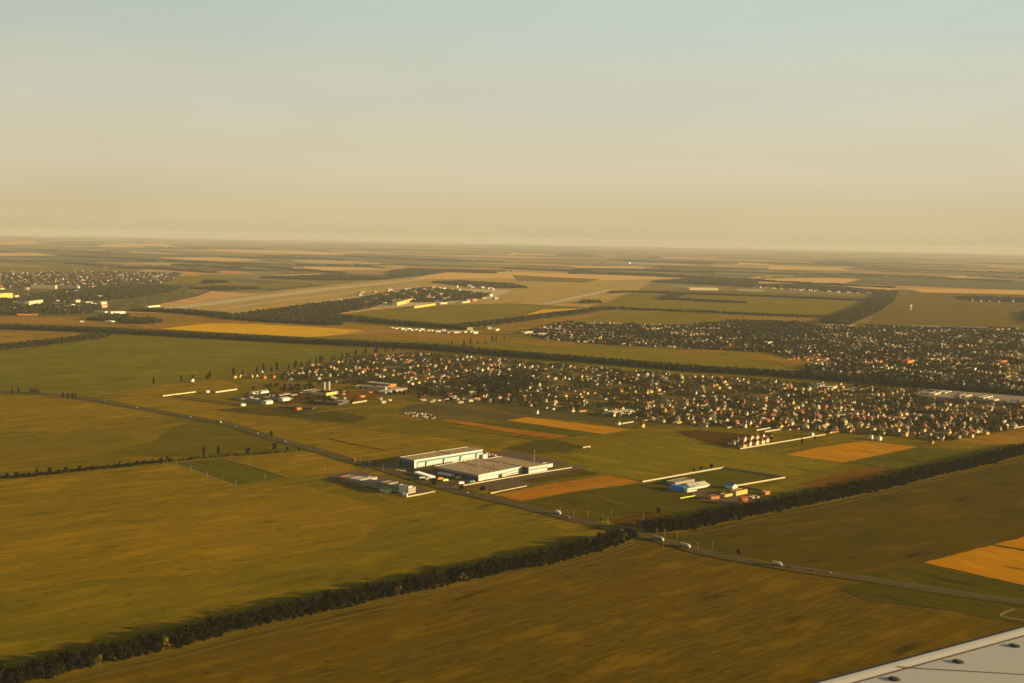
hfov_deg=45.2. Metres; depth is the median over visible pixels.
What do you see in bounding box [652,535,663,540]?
lorry
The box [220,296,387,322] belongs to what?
wood
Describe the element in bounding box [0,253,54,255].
field
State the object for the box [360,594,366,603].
broadleaf tree
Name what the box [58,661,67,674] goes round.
broadleaf tree
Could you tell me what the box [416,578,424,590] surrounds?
broadleaf tree
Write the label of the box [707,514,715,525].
broadleaf tree
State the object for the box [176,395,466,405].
side road
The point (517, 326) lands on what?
field
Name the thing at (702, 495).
yard
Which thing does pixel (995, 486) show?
field
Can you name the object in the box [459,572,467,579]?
broadleaf tree
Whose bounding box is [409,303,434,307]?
distant building
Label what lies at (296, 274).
field
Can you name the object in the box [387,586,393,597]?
broadleaf tree
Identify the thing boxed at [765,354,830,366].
field
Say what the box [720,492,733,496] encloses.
farm block
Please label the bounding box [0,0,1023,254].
sky
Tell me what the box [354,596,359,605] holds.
broadleaf tree
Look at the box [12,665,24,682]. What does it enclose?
broadleaf tree
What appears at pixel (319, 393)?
grain store
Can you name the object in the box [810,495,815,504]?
broadleaf tree
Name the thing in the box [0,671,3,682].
broadleaf tree
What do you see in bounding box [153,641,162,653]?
broadleaf tree
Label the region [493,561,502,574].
broadleaf tree
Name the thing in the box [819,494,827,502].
broadleaf tree
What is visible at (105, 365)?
field
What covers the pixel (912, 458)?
field
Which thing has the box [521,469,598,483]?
field
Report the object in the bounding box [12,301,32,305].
distant building
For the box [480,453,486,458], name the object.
gatehouse
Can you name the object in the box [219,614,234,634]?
broadleaf tree
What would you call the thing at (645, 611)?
field
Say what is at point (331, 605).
broadleaf tree
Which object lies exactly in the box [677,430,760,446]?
field
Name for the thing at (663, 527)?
broadleaf tree
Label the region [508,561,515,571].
broadleaf tree
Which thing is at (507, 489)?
boundary wall
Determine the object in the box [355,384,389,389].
workshop
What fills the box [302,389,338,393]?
grain store
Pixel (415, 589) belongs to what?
broadleaf tree
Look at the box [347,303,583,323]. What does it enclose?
field
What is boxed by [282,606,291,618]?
broadleaf tree
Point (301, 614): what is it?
broadleaf tree
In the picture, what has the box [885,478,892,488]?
broadleaf tree
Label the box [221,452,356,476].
field
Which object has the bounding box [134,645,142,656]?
broadleaf tree
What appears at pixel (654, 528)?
broadleaf tree
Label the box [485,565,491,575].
broadleaf tree
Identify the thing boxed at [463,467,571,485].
boundary wall
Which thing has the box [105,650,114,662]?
broadleaf tree
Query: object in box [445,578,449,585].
broadleaf tree
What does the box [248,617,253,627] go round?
broadleaf tree
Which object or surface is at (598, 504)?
field
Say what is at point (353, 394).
yard
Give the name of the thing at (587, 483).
field
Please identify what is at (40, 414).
field
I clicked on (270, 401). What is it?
barn end
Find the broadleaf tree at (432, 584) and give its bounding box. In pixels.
[429,580,435,588]
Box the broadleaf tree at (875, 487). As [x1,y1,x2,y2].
[872,482,878,491]
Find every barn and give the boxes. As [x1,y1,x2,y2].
[233,396,263,402]
[249,390,268,394]
[250,394,279,399]
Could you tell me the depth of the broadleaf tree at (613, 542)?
1404.57 m
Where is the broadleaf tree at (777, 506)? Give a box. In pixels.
[773,501,782,511]
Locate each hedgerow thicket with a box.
[0,527,628,682]
[643,442,1023,530]
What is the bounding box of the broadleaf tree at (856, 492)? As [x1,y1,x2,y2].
[854,486,860,494]
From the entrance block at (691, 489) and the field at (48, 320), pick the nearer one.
the entrance block at (691, 489)
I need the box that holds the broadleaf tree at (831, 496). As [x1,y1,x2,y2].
[829,492,834,500]
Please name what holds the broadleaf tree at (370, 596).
on the field at (426, 533)
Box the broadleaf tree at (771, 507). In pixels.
[768,504,773,511]
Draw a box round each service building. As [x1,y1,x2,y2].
[340,474,357,481]
[350,476,370,483]
[360,479,381,488]
[381,480,397,489]
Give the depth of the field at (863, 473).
1854.45 m
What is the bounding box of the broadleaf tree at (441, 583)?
[439,580,443,587]
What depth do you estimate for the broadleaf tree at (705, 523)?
1513.10 m
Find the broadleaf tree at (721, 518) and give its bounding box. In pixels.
[719,515,724,522]
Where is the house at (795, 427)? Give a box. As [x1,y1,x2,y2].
[789,426,799,429]
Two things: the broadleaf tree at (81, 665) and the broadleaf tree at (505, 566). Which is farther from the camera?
the broadleaf tree at (505, 566)
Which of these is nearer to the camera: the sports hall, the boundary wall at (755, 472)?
the boundary wall at (755, 472)
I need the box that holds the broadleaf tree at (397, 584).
[393,583,400,596]
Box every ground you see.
[0,235,1023,321]
[0,285,209,316]
[280,353,1023,440]
[531,323,1023,390]
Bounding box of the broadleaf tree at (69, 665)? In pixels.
[65,660,74,672]
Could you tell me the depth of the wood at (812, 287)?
9587.97 m
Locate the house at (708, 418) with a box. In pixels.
[705,416,711,420]
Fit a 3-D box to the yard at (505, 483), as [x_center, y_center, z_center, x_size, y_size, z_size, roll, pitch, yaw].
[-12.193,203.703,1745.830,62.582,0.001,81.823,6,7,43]
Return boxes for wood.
[0,296,101,314]
[30,282,180,300]
[85,313,135,320]
[118,316,162,323]
[189,285,259,290]
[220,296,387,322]
[260,274,392,280]
[361,286,491,302]
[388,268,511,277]
[431,280,527,287]
[579,299,601,303]
[651,277,758,287]
[740,283,887,292]
[954,295,1023,301]
[1020,310,1023,319]
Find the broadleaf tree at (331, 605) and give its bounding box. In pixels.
[328,601,335,611]
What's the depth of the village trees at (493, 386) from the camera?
2920.00 m
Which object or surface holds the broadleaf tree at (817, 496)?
on the field at (379, 419)
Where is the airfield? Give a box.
[125,277,657,312]
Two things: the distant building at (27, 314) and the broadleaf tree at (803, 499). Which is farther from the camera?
the distant building at (27, 314)
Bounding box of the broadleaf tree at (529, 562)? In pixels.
[526,559,531,567]
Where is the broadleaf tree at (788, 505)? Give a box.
[785,501,791,509]
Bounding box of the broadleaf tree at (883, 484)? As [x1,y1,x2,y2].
[880,481,886,488]
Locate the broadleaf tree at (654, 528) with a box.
[652,526,657,532]
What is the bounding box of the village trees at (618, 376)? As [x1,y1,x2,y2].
[281,351,1023,440]
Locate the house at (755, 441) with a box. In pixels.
[751,439,758,444]
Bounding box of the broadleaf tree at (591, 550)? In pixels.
[589,544,594,552]
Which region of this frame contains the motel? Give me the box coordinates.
[390,483,415,493]
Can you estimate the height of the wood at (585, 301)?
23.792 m
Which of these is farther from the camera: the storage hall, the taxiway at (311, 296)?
the taxiway at (311, 296)
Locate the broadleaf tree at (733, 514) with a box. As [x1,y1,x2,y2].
[730,511,736,520]
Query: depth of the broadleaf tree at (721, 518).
1532.94 m
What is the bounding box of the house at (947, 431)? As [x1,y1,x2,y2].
[943,430,951,434]
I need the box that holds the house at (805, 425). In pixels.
[802,423,808,428]
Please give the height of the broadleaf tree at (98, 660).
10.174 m
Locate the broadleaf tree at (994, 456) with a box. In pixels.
[992,454,997,463]
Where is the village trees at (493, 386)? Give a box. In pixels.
[467,373,541,393]
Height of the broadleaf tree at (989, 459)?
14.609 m
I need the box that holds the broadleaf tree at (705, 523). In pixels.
[702,520,707,526]
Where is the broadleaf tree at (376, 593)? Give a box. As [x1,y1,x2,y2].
[373,589,380,599]
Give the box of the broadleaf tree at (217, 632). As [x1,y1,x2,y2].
[211,620,222,637]
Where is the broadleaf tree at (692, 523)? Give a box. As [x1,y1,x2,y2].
[688,519,697,529]
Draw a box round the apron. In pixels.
[318,288,510,306]
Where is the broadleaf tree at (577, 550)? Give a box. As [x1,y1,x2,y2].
[574,547,581,556]
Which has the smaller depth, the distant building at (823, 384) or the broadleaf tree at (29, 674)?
the broadleaf tree at (29, 674)
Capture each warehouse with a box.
[400,446,482,468]
[434,458,521,480]
[485,456,546,472]
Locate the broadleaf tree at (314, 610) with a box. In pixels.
[312,605,316,613]
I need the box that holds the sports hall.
[602,409,633,415]
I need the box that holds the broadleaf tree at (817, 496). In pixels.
[814,493,819,503]
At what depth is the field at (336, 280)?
9440.32 m
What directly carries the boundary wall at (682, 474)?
on the field at (716, 479)
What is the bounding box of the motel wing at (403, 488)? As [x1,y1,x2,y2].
[399,484,411,492]
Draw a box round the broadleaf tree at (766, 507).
[764,505,768,513]
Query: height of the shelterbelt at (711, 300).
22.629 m
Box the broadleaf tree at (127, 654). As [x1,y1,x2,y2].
[123,647,132,659]
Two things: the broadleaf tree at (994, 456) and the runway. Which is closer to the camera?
the broadleaf tree at (994, 456)
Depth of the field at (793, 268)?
17465.91 m
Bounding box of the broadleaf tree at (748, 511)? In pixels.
[746,508,751,515]
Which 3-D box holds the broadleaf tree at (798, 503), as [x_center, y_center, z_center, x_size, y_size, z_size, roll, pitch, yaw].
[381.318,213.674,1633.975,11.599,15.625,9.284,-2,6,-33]
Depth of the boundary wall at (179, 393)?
2655.53 m
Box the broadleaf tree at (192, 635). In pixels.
[189,631,194,643]
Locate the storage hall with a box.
[667,477,694,484]
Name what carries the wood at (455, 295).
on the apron
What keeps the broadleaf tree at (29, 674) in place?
on the field at (426, 533)
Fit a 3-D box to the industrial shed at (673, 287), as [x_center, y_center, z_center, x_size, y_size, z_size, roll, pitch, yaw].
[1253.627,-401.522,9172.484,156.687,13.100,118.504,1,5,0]
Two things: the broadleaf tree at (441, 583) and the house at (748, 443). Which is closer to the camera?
the broadleaf tree at (441, 583)
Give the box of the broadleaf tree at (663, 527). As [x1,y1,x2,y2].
[661,523,666,531]
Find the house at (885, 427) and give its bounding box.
[881,424,888,429]
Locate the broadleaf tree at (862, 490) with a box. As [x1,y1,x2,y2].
[859,486,864,493]
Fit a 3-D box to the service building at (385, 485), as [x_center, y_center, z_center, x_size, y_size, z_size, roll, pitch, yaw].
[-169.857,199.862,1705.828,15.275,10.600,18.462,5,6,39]
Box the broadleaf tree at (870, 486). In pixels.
[868,484,872,492]
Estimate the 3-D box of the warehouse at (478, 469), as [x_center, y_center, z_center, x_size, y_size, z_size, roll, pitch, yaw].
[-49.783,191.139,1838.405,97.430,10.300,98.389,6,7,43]
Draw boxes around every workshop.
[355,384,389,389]
[367,381,395,387]
[378,387,406,393]
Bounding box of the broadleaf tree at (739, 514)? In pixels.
[736,508,741,519]
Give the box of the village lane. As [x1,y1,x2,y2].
[289,355,1014,437]
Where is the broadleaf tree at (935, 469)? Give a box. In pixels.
[933,467,939,475]
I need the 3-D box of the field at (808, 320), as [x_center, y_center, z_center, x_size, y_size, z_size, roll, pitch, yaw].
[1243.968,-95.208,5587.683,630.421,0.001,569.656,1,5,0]
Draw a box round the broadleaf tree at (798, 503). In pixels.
[794,497,802,507]
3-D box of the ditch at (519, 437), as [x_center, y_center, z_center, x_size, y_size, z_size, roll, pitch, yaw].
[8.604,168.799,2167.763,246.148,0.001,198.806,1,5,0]
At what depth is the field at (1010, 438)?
2244.53 m
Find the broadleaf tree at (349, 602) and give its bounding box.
[345,594,352,606]
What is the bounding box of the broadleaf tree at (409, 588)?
[406,585,411,593]
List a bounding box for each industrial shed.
[670,286,684,288]
[685,287,717,289]
[736,289,763,291]
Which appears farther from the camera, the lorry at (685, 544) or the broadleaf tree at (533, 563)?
the lorry at (685, 544)
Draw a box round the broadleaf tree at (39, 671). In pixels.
[33,660,46,678]
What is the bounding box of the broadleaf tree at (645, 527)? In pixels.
[643,519,649,529]
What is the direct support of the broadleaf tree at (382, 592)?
on the field at (426, 533)
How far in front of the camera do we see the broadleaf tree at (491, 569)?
1275.88 m
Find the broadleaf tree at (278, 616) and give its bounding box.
[275,613,282,622]
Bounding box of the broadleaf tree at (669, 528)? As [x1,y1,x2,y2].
[666,520,672,531]
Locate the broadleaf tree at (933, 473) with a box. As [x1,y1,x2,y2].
[930,470,936,477]
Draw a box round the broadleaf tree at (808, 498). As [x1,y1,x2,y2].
[806,495,811,505]
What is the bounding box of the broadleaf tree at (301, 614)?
[298,609,304,617]
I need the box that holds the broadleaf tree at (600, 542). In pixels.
[597,538,604,551]
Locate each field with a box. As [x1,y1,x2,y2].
[0,241,41,244]
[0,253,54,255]
[0,266,142,271]
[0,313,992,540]
[0,316,157,328]
[0,330,80,343]
[0,336,368,393]
[0,394,302,478]
[0,396,167,432]
[0,451,633,682]
[0,464,388,592]
[38,538,1022,682]
[89,359,1023,533]
[99,243,171,247]
[106,395,510,460]
[106,420,304,456]
[122,380,238,394]
[128,313,508,344]
[160,276,242,284]
[162,323,363,336]
[166,257,257,261]
[177,459,283,484]
[185,279,310,291]
[209,249,356,254]
[214,407,367,422]
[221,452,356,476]
[275,274,318,275]
[291,267,385,270]
[314,279,380,281]
[314,336,453,343]
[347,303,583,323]
[391,401,653,425]
[414,272,683,279]
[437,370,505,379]
[441,420,564,438]
[450,421,601,436]
[465,338,802,370]
[478,310,642,331]
[495,475,638,500]
[503,439,583,453]
[508,417,629,433]
[509,253,554,255]
[510,338,580,346]
[513,275,597,282]
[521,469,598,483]
[525,308,581,315]
[525,483,726,519]
[551,435,837,479]
[554,359,703,375]
[567,266,650,267]
[570,311,845,324]
[587,294,865,316]
[611,512,678,526]
[641,289,871,300]
[648,468,779,494]
[652,457,1023,586]
[669,349,722,354]
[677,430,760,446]
[692,461,1023,549]
[707,315,841,325]
[738,262,773,264]
[738,352,776,361]
[751,276,858,283]
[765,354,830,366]
[768,266,845,269]
[787,441,914,461]
[800,467,898,488]
[842,285,896,289]
[842,448,987,474]
[843,582,1023,624]
[868,290,1023,328]
[873,563,1023,597]
[907,288,1023,293]
[924,545,1023,584]
[948,276,998,277]
[948,428,1023,446]
[996,537,1023,548]
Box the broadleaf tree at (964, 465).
[962,462,967,469]
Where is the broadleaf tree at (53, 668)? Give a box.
[45,659,59,678]
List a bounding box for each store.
[279,405,314,409]
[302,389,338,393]
[311,390,334,395]
[314,400,344,404]
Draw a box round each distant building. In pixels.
[0,293,12,297]
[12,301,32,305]
[17,313,37,314]
[25,300,42,304]
[31,285,56,288]
[57,285,79,288]
[108,311,125,313]
[392,298,412,305]
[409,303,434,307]
[808,383,826,387]
[842,386,868,391]
[902,359,913,364]
[995,360,1006,364]
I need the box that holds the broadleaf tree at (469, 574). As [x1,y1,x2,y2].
[465,567,473,581]
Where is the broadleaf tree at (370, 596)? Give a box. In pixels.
[367,591,375,600]
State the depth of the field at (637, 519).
1550.09 m
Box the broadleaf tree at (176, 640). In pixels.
[172,636,182,648]
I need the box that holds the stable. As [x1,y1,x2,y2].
[724,482,737,488]
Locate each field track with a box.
[43,543,633,682]
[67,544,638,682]
[180,465,238,485]
[220,457,368,478]
[322,479,409,506]
[440,504,594,527]
[495,481,660,495]
[680,459,1023,535]
[844,594,953,613]
[1000,609,1023,620]
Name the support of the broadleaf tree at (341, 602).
on the field at (426, 533)
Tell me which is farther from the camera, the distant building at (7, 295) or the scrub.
the distant building at (7, 295)
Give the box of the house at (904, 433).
[901,431,907,436]
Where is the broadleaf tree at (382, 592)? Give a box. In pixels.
[378,585,386,599]
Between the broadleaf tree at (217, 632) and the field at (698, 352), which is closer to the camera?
the broadleaf tree at (217, 632)
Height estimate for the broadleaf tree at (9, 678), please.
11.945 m
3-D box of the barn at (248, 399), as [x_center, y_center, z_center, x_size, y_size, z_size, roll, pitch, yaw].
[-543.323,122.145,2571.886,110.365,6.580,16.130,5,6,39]
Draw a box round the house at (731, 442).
[727,440,735,444]
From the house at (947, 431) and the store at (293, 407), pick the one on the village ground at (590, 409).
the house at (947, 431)
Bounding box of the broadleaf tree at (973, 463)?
[969,460,975,468]
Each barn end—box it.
[261,399,272,403]
[278,396,289,400]
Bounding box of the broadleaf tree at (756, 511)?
[753,508,759,514]
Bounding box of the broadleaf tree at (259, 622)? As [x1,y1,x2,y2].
[257,618,262,626]
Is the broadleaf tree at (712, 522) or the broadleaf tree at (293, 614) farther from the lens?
the broadleaf tree at (712, 522)
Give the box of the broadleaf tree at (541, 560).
[537,553,545,566]
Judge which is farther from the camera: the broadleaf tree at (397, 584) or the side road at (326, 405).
the side road at (326, 405)
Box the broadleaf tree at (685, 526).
[682,522,687,529]
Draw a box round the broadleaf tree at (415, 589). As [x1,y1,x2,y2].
[413,583,418,591]
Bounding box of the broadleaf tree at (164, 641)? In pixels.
[160,636,170,650]
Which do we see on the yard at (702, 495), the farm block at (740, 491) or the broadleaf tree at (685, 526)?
the farm block at (740, 491)
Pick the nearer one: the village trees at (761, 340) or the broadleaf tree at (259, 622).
the broadleaf tree at (259, 622)
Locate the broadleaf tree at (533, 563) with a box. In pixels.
[530,557,535,567]
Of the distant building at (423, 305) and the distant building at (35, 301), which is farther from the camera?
the distant building at (423, 305)
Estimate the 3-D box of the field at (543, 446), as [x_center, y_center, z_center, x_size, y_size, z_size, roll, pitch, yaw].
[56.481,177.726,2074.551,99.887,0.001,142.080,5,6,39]
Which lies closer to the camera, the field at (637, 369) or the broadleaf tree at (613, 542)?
the broadleaf tree at (613, 542)
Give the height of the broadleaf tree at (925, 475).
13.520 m
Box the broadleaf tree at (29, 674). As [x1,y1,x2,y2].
[24,667,33,681]
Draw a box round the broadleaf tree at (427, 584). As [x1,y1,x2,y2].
[423,579,429,589]
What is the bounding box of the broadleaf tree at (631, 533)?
[626,528,633,538]
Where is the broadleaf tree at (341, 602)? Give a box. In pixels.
[336,594,346,608]
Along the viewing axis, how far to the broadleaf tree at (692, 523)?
1497.92 m
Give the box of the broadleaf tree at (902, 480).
[900,478,905,485]
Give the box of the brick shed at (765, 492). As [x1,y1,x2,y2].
[761,490,769,494]
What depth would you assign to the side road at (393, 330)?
4558.44 m
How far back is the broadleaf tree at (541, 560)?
1313.66 m
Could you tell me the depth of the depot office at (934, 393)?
2862.90 m
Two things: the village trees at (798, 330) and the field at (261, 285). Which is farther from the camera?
the field at (261, 285)
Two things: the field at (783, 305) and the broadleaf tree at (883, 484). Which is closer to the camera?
the broadleaf tree at (883, 484)
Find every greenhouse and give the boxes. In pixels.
[684,481,706,485]
[692,483,709,488]
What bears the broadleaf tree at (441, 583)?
on the field at (426, 533)
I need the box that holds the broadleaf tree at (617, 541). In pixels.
[614,537,619,545]
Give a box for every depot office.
[928,392,941,394]
[977,395,992,398]
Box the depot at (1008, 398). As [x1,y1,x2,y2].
[917,388,1023,404]
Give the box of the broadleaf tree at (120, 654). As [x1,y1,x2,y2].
[117,651,125,661]
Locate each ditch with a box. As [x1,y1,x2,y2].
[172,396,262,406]
[327,438,383,449]
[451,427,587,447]
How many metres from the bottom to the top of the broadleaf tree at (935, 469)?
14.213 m
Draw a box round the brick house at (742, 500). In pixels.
[738,496,748,503]
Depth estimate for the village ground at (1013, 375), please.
3998.80 m
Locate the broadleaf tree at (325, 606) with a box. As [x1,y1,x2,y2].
[322,603,329,611]
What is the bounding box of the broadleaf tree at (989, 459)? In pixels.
[986,456,991,464]
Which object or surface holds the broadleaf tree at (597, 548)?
on the field at (426, 533)
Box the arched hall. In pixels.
[669,484,690,491]
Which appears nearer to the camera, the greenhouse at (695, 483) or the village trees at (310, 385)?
the greenhouse at (695, 483)
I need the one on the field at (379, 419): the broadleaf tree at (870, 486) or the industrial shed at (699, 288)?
the broadleaf tree at (870, 486)
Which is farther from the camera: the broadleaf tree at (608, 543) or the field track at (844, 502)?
the field track at (844, 502)
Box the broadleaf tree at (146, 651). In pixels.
[143,647,149,654]
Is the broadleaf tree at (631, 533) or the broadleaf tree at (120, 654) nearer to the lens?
the broadleaf tree at (120, 654)
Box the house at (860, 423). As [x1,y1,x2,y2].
[856,421,863,426]
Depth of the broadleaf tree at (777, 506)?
1605.59 m
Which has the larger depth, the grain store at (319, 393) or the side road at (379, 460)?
the grain store at (319, 393)
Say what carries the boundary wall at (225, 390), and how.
on the field at (379, 419)
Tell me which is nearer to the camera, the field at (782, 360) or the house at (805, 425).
the house at (805, 425)
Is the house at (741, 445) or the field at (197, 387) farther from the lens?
the field at (197, 387)
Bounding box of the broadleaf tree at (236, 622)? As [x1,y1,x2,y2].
[232,617,242,631]
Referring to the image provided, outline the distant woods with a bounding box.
[0,237,1023,287]
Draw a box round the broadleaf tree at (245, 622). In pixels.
[238,615,250,630]
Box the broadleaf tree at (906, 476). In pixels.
[903,474,909,483]
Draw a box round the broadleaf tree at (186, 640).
[181,635,190,646]
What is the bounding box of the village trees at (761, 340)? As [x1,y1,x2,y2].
[527,319,1023,387]
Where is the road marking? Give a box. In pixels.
[46,393,1022,602]
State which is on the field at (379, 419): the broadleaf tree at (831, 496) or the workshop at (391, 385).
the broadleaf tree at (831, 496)
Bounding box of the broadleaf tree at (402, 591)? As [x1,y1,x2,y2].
[400,584,405,594]
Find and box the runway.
[163,279,423,308]
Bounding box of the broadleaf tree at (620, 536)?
[616,533,624,543]
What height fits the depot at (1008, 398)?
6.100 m
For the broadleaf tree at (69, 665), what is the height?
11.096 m
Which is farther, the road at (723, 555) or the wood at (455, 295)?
the wood at (455, 295)
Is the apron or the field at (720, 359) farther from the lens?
the apron
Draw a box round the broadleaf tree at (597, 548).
[595,543,600,551]
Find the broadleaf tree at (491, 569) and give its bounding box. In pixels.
[487,565,494,575]
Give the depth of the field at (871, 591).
1214.57 m
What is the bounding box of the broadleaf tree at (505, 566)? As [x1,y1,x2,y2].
[502,561,507,571]
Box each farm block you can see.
[708,494,719,498]
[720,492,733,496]
[731,488,747,495]
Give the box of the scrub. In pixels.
[0,450,285,478]
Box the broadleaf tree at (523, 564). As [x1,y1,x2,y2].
[518,558,527,569]
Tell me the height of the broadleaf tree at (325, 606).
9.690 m
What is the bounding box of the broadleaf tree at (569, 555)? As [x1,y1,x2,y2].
[565,552,571,559]
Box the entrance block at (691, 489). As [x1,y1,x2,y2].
[683,486,696,492]
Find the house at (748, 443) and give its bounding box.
[746,440,751,446]
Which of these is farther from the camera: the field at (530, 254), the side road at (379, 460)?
the field at (530, 254)
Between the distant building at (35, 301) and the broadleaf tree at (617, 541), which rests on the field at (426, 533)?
the broadleaf tree at (617, 541)
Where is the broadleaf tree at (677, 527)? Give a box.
[675,523,681,530]
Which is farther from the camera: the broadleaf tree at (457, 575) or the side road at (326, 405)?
the side road at (326, 405)
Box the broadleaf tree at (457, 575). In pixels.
[453,571,461,582]
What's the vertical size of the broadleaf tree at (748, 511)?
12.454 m
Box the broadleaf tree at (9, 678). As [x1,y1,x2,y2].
[6,672,14,682]
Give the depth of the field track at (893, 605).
1200.39 m
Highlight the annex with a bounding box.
[543,462,552,467]
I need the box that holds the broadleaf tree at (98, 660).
[93,653,101,664]
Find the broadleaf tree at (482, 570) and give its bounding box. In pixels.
[476,566,486,578]
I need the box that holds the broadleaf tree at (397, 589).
[394,586,401,596]
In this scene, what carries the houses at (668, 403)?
on the village ground at (1013, 375)
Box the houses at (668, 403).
[0,271,1023,416]
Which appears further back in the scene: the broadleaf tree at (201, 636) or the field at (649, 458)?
the field at (649, 458)
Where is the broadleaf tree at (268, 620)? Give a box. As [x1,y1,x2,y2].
[263,614,271,623]
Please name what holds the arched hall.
on the field at (598, 504)
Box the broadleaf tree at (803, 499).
[801,497,807,504]
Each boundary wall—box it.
[163,391,195,395]
[215,389,236,392]
[407,491,434,496]
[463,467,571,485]
[491,485,526,493]
[642,467,723,481]
[724,467,785,477]
[737,477,784,485]
[740,434,824,448]
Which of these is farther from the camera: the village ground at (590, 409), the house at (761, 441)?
the village ground at (590, 409)
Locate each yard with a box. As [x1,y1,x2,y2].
[240,392,335,403]
[329,471,434,495]
[334,390,391,399]
[361,463,587,487]
[478,478,536,491]
[485,451,567,467]
[690,490,766,505]
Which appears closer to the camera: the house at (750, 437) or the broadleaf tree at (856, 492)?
the broadleaf tree at (856, 492)
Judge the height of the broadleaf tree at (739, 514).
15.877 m
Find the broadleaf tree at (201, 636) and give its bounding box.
[196,628,205,641]
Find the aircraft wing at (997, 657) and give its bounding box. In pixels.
[811,625,1023,682]
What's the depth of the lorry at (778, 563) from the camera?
1337.47 m
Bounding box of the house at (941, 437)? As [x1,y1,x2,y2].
[939,434,944,440]
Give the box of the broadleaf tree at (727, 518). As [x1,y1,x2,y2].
[725,513,729,521]
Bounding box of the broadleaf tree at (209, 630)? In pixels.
[205,627,213,638]
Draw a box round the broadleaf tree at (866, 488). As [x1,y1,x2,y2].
[863,484,869,493]
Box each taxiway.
[223,285,434,308]
[541,290,610,303]
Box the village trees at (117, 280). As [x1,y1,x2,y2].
[0,271,181,286]
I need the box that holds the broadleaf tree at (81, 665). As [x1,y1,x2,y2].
[76,659,87,670]
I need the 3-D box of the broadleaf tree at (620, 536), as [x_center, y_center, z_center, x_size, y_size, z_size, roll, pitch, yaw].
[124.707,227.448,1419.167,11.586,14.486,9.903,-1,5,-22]
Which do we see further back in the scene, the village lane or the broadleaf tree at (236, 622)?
the village lane
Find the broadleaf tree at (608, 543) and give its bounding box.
[604,538,610,547]
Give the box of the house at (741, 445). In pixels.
[739,442,746,447]
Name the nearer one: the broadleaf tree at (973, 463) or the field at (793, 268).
the broadleaf tree at (973, 463)
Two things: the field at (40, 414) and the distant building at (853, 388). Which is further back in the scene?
the distant building at (853, 388)
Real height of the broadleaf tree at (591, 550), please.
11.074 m
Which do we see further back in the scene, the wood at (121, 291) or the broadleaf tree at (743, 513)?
the wood at (121, 291)
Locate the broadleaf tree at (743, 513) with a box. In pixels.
[741,509,746,518]
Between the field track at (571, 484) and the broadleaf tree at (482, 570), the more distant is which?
the field track at (571, 484)
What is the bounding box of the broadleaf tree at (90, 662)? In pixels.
[84,654,94,668]
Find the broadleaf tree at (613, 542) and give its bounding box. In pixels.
[611,538,615,546]
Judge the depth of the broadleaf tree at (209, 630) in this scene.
1057.47 m
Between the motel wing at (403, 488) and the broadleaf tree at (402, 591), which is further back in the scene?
the motel wing at (403, 488)
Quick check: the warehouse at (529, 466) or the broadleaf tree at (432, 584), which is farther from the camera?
the warehouse at (529, 466)
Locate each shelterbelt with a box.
[0,323,474,351]
[0,332,110,349]
[129,307,342,325]
[325,313,472,329]
[450,306,623,325]
[464,347,1023,395]
[607,290,868,300]
[622,306,840,317]
[660,292,685,299]
[672,297,746,302]
[818,289,897,324]
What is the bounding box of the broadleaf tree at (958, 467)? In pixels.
[955,464,961,471]
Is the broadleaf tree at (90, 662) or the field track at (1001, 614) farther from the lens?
the field track at (1001, 614)
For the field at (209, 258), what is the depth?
16285.57 m
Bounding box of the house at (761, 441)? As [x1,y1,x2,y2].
[759,438,764,443]
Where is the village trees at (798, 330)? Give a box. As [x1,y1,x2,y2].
[732,318,820,336]
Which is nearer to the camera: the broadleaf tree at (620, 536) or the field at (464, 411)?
the broadleaf tree at (620, 536)
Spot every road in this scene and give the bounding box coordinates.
[3,391,1023,602]
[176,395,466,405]
[307,402,419,413]
[336,330,505,334]
[362,460,399,462]
[733,450,896,467]
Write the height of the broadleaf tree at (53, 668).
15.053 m
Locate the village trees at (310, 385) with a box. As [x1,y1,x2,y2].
[251,380,452,404]
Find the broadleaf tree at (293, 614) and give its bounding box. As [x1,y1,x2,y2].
[291,610,296,618]
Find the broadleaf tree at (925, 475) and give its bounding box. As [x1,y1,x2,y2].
[922,471,927,479]
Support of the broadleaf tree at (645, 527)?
on the field at (379, 419)
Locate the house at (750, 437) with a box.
[746,434,753,439]
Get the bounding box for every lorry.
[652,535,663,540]
[680,542,690,547]
[772,561,781,565]

